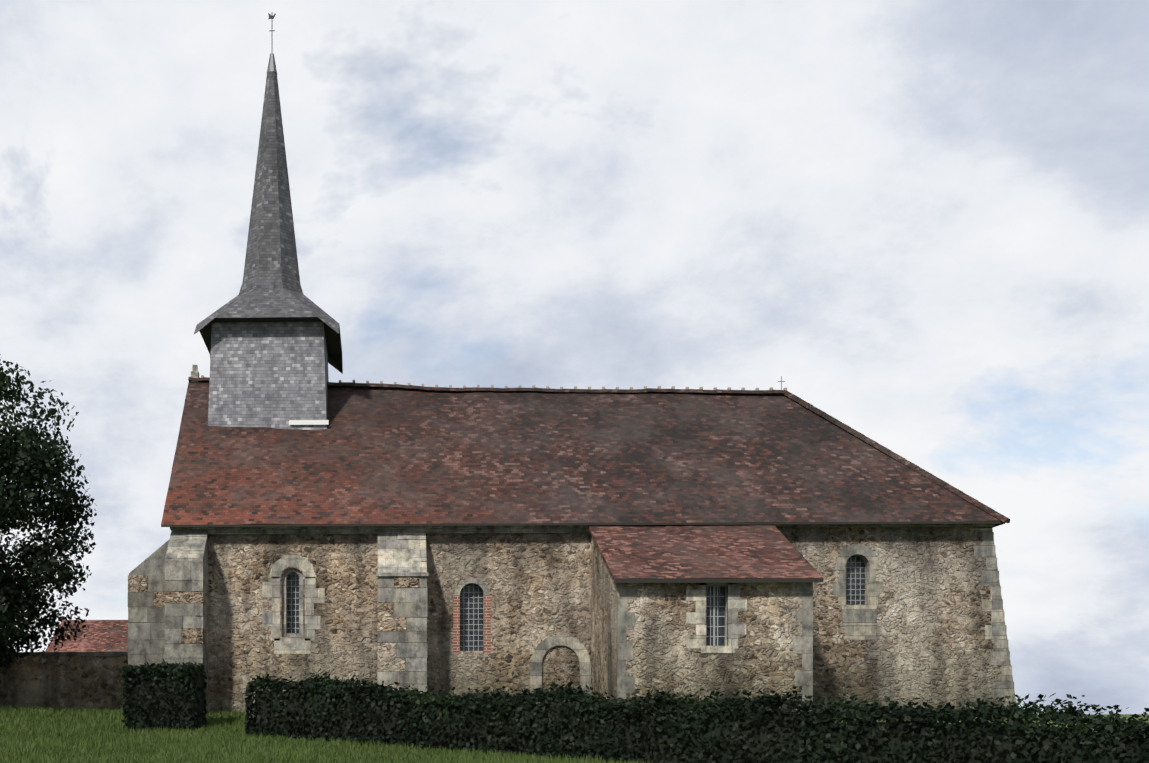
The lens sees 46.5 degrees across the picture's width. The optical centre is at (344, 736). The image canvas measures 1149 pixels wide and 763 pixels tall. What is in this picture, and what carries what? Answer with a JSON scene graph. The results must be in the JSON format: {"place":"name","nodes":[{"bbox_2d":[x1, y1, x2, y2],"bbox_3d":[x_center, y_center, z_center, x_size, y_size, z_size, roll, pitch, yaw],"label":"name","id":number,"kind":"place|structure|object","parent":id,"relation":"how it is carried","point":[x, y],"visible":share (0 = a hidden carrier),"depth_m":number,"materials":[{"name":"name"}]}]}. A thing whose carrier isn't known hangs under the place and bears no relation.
{"place":"outdoors","nodes":[
{"label":"outdoors","id":0,"kind":"place"},
{"bbox_2d":[0,354,96,667],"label":"tree","id":1,"kind":"object","parent":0,"point":[30,466],"depth_m":29.12,"materials":[{"name":"green plant"}]},
{"bbox_2d":[0,0,1148,714],"label":"sky","id":2,"kind":"structure","parent":0,"point":[927,219],"materials":[{"name":"white"}]},
{"bbox_2d":[1,712,1148,762],"bbox_3d":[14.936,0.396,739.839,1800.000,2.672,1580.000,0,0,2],"label":"ground","id":3,"kind":"structure","parent":0,"point":[1128,715],"depth_m":27.92,"materials":[{"name":"green plant"}]},
{"bbox_2d":[0,652,127,712],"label":"boundary wall","id":4,"kind":"structure","parent":3,"relation":"on","point":[84,680],"depth_m":32.17,"materials":[{"name":"stone"}]},
{"bbox_2d":[45,620,128,651],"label":"roof","id":5,"kind":"structure","parent":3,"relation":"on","point":[106,635],"depth_m":50.11,"materials":[{"name":"tile"}]},
{"bbox_2d":[121,659,206,731],"bbox_3d":[-3.780,-0.836,27.428,1.705,1.590,1.281,0,0,2],"label":"bush","id":6,"kind":"object","parent":3,"relation":"on","point":[164,667],"depth_m":27.05,"materials":[{"name":"green plant"}]},
{"bbox_2d":[0,703,667,762],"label":"grass tufts","id":7,"kind":"object","parent":3,"relation":"on","point":[89,745],"visible":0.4,"depth_m":23.73,"materials":[{"name":"green plant"}]},
{"bbox_2d":[244,672,1148,762],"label":"hedge","id":8,"kind":"object","parent":3,"relation":"on","point":[1117,727],"depth_m":20.43,"materials":[{"name":"green plant"}]},
{"bbox_2d":[591,536,812,712],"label":"sacristy walls","id":9,"kind":"structure","parent":3,"relation":"on","point":[763,656],"depth_m":26.50,"materials":[{"name":"stone"}]},
{"bbox_2d":[208,527,1014,713],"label":"church walls","id":10,"kind":"structure","parent":0,"point":[933,646],"depth_m":29.87,"materials":[{"name":"beige stone"}]},
{"bbox_2d":[128,524,1015,714],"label":"stone trim","id":11,"kind":"structure","parent":10,"relation":"attached to","point":[168,595],"depth_m":29.58,"materials":[{"name":"grey stone"}]},
{"bbox_2d":[287,556,864,701],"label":"window glazing","id":12,"kind":"structure","parent":10,"relation":"in","point":[561,662],"depth_m":29.91,"materials":[{"name":"glass"}]},
{"bbox_2d":[161,375,1009,582],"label":"roof","id":13,"kind":"structure","parent":10,"relation":"on","point":[658,484],"depth_m":30.97,"materials":[{"name":"red tile"}]},
{"bbox_2d":[194,13,342,429],"bbox_3d":[-1.899,-12.912,34.037,3.600,12.050,3.600,0,0,2],"label":"steeple","id":14,"kind":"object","parent":13,"relation":"on","point":[270,334],"depth_m":32.63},
{"bbox_2d":[191,365,784,393],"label":"roof finials","id":15,"kind":"object","parent":13,"relation":"on","point":[194,373],"visible":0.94,"depth_m":34.00,"materials":[{"name":"stone"}]}
]}

